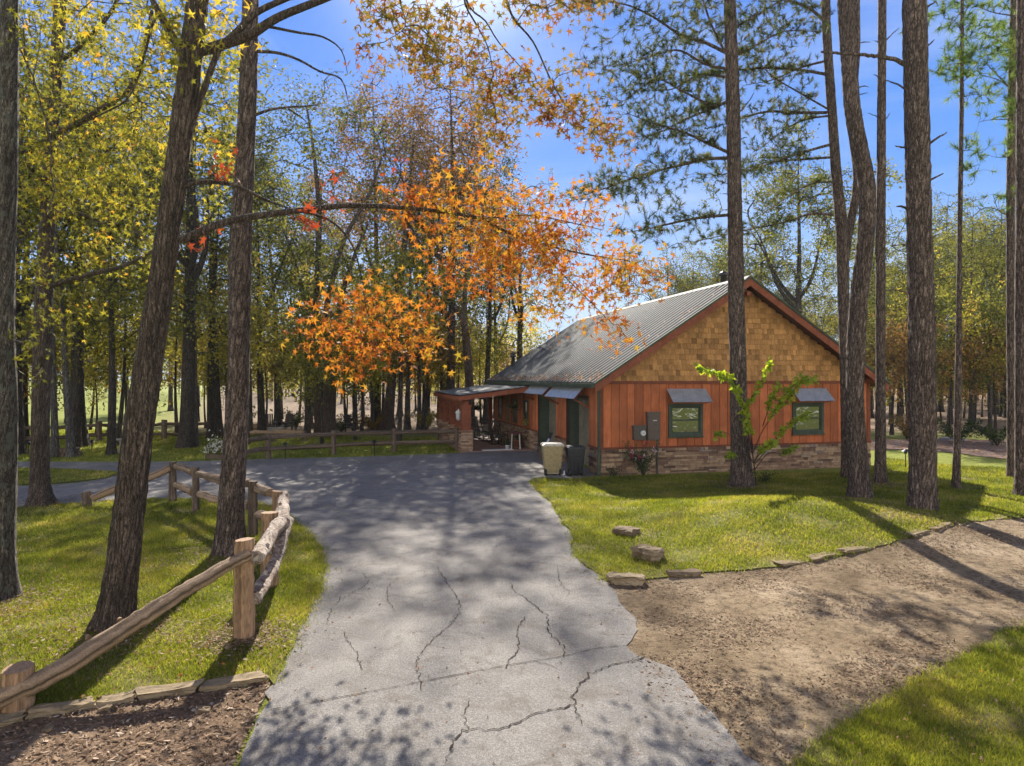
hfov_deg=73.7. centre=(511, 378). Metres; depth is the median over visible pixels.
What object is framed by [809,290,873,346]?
oak tree
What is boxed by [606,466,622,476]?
shrub
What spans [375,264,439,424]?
understory tree
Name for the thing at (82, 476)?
lawn
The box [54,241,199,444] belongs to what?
understory tree
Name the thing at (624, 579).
edging stone
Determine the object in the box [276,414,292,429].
garden chair
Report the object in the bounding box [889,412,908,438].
woodland shrub
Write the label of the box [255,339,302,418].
understory tree
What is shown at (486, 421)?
rocking chair
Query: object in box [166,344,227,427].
understory tree
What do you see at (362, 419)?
understory tree
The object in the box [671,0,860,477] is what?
pine tree
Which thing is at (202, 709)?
dirt clod
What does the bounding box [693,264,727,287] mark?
oak tree
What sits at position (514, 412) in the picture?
window
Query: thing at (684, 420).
window
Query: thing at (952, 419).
understory tree
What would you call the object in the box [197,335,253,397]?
understory tree
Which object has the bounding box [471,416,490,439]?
rocking chair
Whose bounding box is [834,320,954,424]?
understory tree
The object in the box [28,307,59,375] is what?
understory tree
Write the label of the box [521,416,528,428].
potted plant
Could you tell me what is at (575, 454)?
wheeled bin
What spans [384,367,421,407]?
understory tree
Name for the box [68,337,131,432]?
understory tree
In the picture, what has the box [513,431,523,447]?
potted plant
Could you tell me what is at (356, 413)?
young tree
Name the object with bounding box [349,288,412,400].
understory tree
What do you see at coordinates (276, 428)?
fire pit
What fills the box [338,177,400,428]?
young tree
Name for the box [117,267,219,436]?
understory tree
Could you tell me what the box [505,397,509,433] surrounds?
door
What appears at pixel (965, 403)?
understory tree
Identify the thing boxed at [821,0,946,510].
pine tree
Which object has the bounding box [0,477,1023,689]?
trunk litter
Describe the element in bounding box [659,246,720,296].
oak tree
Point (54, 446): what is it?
oak tree
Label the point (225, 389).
understory tree
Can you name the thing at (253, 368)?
understory tree
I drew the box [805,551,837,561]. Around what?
edging stone
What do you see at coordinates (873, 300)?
understory tree
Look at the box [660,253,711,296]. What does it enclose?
oak tree
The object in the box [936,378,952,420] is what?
understory tree
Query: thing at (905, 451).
path light
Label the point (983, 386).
understory tree
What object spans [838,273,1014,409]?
distant wood
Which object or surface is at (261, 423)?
oak tree
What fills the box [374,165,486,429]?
young tree
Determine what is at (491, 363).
understory tree
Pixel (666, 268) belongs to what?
oak tree
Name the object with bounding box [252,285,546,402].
distant wood
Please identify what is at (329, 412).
forked tree
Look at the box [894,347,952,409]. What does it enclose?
understory tree
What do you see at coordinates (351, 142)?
oak tree
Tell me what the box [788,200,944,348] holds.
woodland tree
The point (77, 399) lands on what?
oak tree
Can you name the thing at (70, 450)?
oak tree
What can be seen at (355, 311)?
oak tree
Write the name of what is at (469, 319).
understory tree
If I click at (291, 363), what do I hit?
understory tree
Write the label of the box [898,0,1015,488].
pine tree
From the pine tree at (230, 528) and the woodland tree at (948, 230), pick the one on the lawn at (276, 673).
the pine tree at (230, 528)
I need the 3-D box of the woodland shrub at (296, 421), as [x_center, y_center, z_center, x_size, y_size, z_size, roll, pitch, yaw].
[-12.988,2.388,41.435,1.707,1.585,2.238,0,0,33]
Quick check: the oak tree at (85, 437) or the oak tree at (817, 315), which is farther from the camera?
the oak tree at (817, 315)
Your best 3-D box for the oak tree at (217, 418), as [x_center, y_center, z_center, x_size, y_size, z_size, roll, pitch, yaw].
[-15.009,-5.059,35.556,9.710,17.064,12.038,0,0,-43]
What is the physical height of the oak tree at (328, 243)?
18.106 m
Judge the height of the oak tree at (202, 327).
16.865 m
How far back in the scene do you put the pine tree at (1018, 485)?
18.12 m
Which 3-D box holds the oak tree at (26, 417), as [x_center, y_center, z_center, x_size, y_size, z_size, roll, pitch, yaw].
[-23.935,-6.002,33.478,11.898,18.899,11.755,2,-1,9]
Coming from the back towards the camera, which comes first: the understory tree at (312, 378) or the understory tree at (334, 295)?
the understory tree at (334, 295)
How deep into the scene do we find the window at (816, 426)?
23.78 m
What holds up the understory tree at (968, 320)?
on the ground at (292, 406)
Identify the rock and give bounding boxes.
[612,526,641,536]
[630,544,664,562]
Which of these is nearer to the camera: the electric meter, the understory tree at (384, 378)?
the electric meter
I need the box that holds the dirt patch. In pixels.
[576,517,1023,765]
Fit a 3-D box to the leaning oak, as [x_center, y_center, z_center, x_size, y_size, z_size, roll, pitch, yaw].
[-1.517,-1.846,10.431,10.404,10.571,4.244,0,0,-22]
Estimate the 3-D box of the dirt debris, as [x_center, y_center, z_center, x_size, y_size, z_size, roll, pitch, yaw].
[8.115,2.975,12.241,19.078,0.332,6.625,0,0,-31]
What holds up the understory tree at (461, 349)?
on the ground at (292, 406)
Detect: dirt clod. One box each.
[42,724,54,732]
[97,704,114,711]
[132,705,144,712]
[194,705,210,713]
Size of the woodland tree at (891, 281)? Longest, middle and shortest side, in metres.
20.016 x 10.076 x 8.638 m
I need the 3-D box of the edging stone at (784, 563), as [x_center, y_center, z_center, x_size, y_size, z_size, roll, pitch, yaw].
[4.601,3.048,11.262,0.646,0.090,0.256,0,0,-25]
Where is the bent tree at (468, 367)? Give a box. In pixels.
[413,140,516,427]
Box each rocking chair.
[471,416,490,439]
[478,418,500,441]
[488,420,510,444]
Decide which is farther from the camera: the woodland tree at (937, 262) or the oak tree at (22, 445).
the woodland tree at (937, 262)
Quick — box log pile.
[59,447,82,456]
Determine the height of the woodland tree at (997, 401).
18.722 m
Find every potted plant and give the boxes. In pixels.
[502,436,510,448]
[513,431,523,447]
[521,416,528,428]
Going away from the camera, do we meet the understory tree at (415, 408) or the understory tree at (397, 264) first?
the understory tree at (397, 264)
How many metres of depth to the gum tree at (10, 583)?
9.32 m
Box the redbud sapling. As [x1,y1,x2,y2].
[693,356,819,484]
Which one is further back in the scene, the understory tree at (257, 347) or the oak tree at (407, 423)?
the oak tree at (407, 423)
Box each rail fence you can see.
[0,462,293,714]
[24,420,206,440]
[247,427,458,458]
[249,430,306,441]
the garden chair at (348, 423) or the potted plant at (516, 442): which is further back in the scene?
the garden chair at (348, 423)
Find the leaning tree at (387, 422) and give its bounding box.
[342,88,469,430]
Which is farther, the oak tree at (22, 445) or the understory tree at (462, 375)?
the understory tree at (462, 375)
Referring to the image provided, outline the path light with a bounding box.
[902,449,907,466]
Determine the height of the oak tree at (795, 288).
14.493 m
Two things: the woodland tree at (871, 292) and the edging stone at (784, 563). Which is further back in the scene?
the woodland tree at (871, 292)
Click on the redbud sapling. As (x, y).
(788, 395)
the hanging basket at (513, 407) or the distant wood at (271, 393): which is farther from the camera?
the distant wood at (271, 393)
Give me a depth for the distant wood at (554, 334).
95.34 m
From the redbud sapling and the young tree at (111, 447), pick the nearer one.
the redbud sapling
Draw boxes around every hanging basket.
[472,400,484,413]
[505,400,519,412]
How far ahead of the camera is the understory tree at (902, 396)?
60.52 m
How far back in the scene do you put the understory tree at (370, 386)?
34.33 m
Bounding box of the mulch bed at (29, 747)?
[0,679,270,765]
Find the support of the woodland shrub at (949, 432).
on the leaf bed at (963, 451)
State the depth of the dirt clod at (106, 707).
6.40 m
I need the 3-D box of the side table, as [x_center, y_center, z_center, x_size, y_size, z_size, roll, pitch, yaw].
[0.162,2.736,29.944,0.640,0.721,0.640,0,0,0]
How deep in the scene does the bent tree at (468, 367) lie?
41.83 m
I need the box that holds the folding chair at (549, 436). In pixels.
[542,431,552,441]
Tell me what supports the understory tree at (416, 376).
on the ground at (292, 406)
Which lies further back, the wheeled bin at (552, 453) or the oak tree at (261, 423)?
the oak tree at (261, 423)
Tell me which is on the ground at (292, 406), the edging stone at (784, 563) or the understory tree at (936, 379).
the understory tree at (936, 379)
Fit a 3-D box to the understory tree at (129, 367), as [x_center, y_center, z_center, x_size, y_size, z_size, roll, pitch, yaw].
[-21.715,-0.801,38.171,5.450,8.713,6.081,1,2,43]
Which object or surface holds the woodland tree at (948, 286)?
on the ground at (292, 406)
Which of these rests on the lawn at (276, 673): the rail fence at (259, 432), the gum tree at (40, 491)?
the gum tree at (40, 491)
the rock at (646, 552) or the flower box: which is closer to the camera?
the rock at (646, 552)
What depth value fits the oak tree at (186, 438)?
30.41 m
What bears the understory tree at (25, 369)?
on the ground at (292, 406)
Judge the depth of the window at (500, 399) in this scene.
36.22 m
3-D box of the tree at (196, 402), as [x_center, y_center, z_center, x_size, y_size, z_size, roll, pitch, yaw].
[-14.934,-6.227,31.703,6.296,19.453,4.636,0,0,41]
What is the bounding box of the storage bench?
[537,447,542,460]
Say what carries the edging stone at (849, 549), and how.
on the dirt patch
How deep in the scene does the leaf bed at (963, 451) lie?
30.73 m
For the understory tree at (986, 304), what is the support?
on the ground at (292, 406)
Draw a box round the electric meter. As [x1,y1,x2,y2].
[632,425,646,439]
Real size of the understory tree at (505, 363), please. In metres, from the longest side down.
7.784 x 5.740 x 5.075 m
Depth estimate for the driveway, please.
8.21 m
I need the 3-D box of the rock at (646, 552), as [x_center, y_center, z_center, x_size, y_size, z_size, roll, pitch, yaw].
[2.311,3.011,11.662,0.434,0.270,0.554,0,0,-45]
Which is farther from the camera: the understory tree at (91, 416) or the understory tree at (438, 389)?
the understory tree at (438, 389)
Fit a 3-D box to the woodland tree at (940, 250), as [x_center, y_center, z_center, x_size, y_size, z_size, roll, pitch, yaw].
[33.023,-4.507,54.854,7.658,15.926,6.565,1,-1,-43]
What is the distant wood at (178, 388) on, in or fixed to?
on the ground at (292, 406)
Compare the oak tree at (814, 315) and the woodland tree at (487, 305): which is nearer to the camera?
the woodland tree at (487, 305)
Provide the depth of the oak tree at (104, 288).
39.55 m
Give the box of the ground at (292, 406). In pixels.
[18,380,1006,765]
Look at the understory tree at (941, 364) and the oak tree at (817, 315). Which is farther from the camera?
the oak tree at (817, 315)
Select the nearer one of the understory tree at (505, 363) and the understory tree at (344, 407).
the understory tree at (344, 407)
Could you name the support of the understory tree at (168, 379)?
on the ground at (292, 406)
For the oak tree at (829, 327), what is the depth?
67.12 m
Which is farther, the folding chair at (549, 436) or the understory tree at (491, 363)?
the understory tree at (491, 363)
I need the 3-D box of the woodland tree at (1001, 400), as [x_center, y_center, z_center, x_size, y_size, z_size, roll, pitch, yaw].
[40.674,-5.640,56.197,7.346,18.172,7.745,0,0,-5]
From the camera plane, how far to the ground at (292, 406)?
42.38 m
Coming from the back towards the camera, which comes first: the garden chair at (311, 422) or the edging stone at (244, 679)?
the garden chair at (311, 422)
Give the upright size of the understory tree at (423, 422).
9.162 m
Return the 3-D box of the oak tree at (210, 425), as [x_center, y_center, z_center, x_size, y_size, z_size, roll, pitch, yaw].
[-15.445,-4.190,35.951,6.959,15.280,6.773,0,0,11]
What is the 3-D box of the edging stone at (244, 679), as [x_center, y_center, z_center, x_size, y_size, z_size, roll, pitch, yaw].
[-2.837,3.115,6.971,0.679,0.107,0.206,0,0,-27]
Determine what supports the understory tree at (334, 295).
on the ground at (292, 406)
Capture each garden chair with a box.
[265,414,275,426]
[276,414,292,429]
[310,416,313,428]
[344,415,360,431]
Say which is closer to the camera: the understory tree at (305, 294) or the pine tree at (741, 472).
the pine tree at (741, 472)
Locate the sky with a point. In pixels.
(326, 19)
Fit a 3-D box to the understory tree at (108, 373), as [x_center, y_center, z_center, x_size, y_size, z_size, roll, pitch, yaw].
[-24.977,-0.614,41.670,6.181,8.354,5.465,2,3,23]
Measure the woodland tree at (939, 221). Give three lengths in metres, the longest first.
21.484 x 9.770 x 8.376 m
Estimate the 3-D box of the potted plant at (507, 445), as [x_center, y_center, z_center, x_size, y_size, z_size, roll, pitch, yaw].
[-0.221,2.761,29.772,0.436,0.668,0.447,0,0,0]
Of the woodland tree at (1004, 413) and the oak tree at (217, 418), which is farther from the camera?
the woodland tree at (1004, 413)
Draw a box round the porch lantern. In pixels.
[455,409,460,420]
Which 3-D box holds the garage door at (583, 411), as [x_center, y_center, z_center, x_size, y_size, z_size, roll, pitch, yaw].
[2.808,1.945,24.306,0.086,2.510,2.500,0,0,-14]
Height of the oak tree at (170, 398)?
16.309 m
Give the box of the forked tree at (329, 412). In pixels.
[227,65,409,432]
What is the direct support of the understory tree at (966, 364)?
on the ground at (292, 406)
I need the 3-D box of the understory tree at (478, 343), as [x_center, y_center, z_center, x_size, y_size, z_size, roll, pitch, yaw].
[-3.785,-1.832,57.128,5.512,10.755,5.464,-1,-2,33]
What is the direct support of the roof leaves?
on the house
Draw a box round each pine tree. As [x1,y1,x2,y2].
[210,0,349,557]
[557,0,836,487]
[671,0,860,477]
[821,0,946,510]
[837,0,875,499]
[868,0,897,483]
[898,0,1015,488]
[937,0,1016,477]
[1012,0,1023,495]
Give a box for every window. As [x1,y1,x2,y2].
[498,397,502,418]
[513,399,516,422]
[524,400,528,425]
[667,404,703,437]
[792,402,824,434]
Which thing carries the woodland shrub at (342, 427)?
on the ground at (292, 406)
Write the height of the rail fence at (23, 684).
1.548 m
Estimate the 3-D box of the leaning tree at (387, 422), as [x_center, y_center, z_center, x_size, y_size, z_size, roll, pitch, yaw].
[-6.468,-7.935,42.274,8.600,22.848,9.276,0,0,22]
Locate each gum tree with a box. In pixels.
[0,0,71,601]
[16,0,240,507]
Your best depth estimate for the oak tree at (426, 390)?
45.78 m
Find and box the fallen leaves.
[0,459,1023,765]
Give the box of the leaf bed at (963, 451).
[871,439,1006,458]
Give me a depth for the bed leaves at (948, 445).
30.90 m
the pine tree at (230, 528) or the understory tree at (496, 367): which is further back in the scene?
the understory tree at (496, 367)
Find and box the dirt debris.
[585,517,1023,765]
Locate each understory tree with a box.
[21,292,71,441]
[22,320,89,400]
[28,289,131,414]
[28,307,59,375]
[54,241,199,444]
[56,334,117,429]
[59,321,165,418]
[67,298,181,408]
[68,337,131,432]
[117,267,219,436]
[120,308,201,407]
[160,321,217,421]
[161,342,205,407]
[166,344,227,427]
[175,299,227,407]
[192,249,304,443]
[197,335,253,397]
[199,325,270,391]
[250,305,312,425]
[251,197,382,432]
[251,331,299,414]
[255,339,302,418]
[267,307,374,443]
[270,292,329,419]
[284,250,372,385]
[284,309,389,420]
[304,311,398,440]
[324,325,405,430]
[327,226,481,440]
[338,361,367,414]
[343,265,393,425]
[347,303,422,414]
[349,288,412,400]
[364,290,481,429]
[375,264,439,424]
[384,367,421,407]
[396,349,438,398]
[404,259,488,417]
[411,329,474,416]
[414,328,462,417]
[414,378,416,410]
[424,300,488,391]
[428,325,464,396]
[439,339,492,387]
[456,303,500,384]
[456,312,508,422]
[475,324,510,380]
[483,337,536,369]
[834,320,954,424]
[865,264,950,409]
[865,304,946,434]
[867,278,947,423]
[888,341,903,413]
[891,261,1005,428]
[891,344,949,409]
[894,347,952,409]
[936,272,1014,432]
[936,308,976,406]
[936,320,1005,431]
[936,329,978,423]
[936,336,949,393]
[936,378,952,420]
[943,322,1006,420]
[947,270,1014,432]
[962,350,984,417]
[964,360,1003,416]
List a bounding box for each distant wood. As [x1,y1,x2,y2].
[28,312,299,399]
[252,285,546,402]
[512,313,874,396]
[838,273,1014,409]
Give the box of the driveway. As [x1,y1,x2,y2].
[17,450,760,765]
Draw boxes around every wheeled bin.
[540,442,563,474]
[564,445,585,475]
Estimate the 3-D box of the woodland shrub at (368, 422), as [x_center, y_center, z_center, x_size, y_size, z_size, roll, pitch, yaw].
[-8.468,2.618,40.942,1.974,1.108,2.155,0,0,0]
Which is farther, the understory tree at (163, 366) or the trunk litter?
the understory tree at (163, 366)
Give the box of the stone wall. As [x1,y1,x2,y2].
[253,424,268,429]
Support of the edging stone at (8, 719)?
on the ground at (292, 406)
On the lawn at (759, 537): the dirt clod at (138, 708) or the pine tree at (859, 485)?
the pine tree at (859, 485)
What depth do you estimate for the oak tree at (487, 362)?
46.68 m
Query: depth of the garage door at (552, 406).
28.76 m
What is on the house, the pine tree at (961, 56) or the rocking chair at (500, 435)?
the rocking chair at (500, 435)
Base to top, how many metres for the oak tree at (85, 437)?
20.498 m
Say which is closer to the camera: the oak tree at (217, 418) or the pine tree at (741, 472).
the pine tree at (741, 472)
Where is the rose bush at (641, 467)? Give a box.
[620,440,664,475]
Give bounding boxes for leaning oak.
[13,0,676,633]
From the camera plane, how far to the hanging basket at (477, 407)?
29.72 m
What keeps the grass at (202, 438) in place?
on the ground at (292, 406)
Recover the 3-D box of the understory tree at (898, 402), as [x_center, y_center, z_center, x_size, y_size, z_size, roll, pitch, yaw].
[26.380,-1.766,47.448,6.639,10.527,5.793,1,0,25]
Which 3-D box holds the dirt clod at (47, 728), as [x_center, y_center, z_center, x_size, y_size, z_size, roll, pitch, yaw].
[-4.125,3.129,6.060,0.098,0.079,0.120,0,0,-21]
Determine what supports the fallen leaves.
on the driveway
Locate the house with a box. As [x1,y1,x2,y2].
[434,271,889,475]
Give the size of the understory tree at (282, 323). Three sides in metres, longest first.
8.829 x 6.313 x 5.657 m
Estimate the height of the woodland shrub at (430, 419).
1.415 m
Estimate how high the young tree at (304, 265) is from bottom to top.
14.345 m
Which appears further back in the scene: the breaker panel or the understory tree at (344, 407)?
the understory tree at (344, 407)
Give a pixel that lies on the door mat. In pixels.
(495, 449)
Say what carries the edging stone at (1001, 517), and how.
on the ground at (292, 406)
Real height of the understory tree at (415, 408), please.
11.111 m
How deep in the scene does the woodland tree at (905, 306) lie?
40.40 m
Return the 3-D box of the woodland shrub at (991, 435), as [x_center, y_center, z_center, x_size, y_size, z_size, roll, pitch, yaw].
[22.546,2.546,31.674,1.993,1.225,2.843,0,0,18]
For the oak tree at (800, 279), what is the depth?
45.51 m
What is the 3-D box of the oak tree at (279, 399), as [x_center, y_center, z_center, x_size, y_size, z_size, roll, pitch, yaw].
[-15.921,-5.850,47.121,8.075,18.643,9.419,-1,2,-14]
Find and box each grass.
[18,428,458,484]
[749,613,1023,765]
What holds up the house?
on the ground at (292, 406)
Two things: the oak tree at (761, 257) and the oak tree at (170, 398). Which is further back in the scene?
the oak tree at (170, 398)
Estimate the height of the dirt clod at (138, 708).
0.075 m
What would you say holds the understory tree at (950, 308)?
on the ground at (292, 406)
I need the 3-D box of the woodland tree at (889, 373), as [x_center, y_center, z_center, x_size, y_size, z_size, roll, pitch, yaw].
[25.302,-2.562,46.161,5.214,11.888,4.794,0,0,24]
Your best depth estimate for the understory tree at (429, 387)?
45.63 m
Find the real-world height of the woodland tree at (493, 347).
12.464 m
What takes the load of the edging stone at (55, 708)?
on the ground at (292, 406)
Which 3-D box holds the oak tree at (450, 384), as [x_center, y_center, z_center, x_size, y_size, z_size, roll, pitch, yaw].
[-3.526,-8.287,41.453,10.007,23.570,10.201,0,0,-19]
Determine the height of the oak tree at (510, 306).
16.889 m
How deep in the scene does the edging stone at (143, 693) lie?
6.72 m
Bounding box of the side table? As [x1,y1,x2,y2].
[509,432,522,448]
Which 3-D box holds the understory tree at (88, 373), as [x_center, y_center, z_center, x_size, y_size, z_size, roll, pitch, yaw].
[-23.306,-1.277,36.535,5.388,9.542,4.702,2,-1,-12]
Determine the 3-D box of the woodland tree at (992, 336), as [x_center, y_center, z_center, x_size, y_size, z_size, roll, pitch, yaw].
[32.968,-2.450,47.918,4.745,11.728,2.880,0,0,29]
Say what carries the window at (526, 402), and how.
in the house
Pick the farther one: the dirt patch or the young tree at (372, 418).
the young tree at (372, 418)
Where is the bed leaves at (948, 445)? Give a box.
[871,438,1006,457]
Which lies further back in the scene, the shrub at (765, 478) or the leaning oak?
the shrub at (765, 478)
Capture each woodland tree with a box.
[462,237,522,361]
[478,308,504,404]
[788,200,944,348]
[826,240,906,417]
[851,228,905,405]
[866,263,940,421]
[867,253,902,424]
[874,261,949,405]
[886,220,954,349]
[886,224,969,330]
[890,216,989,320]
[891,213,1004,408]
[897,180,989,411]
[900,213,1014,426]
[933,197,1014,417]
[934,214,976,419]
[943,210,1014,392]
[945,201,1005,414]
[962,199,1014,416]
[963,259,1005,423]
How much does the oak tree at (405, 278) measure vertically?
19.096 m
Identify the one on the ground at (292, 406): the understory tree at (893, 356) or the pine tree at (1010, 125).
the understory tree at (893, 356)
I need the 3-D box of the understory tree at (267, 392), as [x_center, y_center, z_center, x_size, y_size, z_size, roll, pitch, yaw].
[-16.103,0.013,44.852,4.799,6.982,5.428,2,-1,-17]
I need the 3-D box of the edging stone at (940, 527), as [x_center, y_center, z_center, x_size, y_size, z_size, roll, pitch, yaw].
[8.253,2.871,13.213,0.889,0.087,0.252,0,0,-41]
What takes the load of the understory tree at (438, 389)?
on the ground at (292, 406)
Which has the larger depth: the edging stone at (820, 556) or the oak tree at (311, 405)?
the oak tree at (311, 405)
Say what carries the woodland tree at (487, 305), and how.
on the ground at (292, 406)
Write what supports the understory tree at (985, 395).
on the ground at (292, 406)
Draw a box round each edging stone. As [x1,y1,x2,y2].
[0,709,26,726]
[25,696,98,719]
[96,689,135,707]
[134,678,203,700]
[198,671,268,692]
[605,572,645,585]
[666,568,701,577]
[773,559,807,566]
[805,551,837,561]
[834,546,875,553]
[900,529,929,537]
[929,522,951,530]
[989,515,1006,519]
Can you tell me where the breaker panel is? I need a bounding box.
[645,412,660,473]
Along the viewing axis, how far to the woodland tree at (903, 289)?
48.43 m
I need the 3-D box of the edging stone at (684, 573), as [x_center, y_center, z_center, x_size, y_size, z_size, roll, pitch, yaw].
[2.705,3.096,10.789,0.594,0.154,0.282,0,0,-14]
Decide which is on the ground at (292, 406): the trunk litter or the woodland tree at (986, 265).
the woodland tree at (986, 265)
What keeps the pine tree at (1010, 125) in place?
on the lawn at (759, 537)
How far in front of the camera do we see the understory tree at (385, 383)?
43.44 m
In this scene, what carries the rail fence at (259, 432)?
on the ground at (292, 406)
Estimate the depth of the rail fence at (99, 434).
34.70 m
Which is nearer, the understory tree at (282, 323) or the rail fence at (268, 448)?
the rail fence at (268, 448)
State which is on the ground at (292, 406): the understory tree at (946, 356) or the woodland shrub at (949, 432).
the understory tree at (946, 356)
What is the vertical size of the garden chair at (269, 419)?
1.080 m
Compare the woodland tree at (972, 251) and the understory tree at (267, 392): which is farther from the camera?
the woodland tree at (972, 251)
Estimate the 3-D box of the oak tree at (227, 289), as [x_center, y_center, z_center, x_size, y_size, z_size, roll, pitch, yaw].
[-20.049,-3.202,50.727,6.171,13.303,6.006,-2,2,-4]
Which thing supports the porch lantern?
attached to the house
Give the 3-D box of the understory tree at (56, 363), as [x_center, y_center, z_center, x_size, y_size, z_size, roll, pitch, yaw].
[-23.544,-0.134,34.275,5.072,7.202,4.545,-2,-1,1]
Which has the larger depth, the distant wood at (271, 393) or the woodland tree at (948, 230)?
the distant wood at (271, 393)
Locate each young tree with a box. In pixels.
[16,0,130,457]
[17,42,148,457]
[18,85,174,454]
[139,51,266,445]
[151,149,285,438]
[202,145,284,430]
[267,204,339,427]
[332,224,385,429]
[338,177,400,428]
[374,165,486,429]
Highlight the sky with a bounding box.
[19,0,1009,380]
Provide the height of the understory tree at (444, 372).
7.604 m
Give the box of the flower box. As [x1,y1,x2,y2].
[201,429,222,458]
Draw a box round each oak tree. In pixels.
[15,0,235,446]
[15,29,151,454]
[16,8,329,448]
[20,67,161,447]
[20,124,149,440]
[58,168,179,432]
[111,112,307,438]
[136,260,208,410]
[175,262,224,405]
[196,113,315,434]
[201,266,274,319]
[224,166,340,423]
[259,166,368,415]
[272,213,355,316]
[296,54,456,420]
[337,209,379,415]
[354,92,470,429]
[356,109,493,421]
[360,199,427,415]
[366,46,533,389]
[396,167,485,389]
[442,150,536,423]
[455,168,594,369]
[459,224,532,417]
[611,229,711,307]
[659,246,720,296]
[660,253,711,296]
[670,225,796,293]
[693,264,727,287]
[694,231,835,323]
[698,90,905,333]
[771,277,824,312]
[793,279,837,339]
[802,300,838,334]
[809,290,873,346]
[816,307,837,340]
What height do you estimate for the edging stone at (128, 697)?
0.117 m
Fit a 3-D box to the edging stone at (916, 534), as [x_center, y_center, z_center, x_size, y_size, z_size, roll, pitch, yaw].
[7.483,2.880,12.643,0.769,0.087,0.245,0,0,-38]
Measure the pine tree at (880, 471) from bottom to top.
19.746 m
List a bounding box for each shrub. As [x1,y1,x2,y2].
[276,405,313,429]
[336,409,365,431]
[358,413,383,430]
[404,407,438,429]
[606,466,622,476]
[753,470,781,482]
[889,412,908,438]
[937,418,991,441]
[967,419,1006,445]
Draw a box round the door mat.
[481,449,513,450]
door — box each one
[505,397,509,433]
[549,397,555,441]
[579,398,588,465]
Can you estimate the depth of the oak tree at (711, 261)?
53.66 m
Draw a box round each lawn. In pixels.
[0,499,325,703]
[18,468,115,483]
[530,459,1023,579]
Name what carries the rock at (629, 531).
on the lawn at (759, 537)
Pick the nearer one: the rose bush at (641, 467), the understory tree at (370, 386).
the rose bush at (641, 467)
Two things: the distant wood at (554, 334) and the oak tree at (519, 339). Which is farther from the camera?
the distant wood at (554, 334)
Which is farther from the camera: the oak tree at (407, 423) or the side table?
the oak tree at (407, 423)
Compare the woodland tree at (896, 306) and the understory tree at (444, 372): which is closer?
the understory tree at (444, 372)
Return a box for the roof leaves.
[487,289,718,381]
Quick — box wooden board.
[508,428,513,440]
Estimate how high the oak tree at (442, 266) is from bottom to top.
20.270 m
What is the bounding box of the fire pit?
[268,426,285,430]
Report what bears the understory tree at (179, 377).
on the ground at (292, 406)

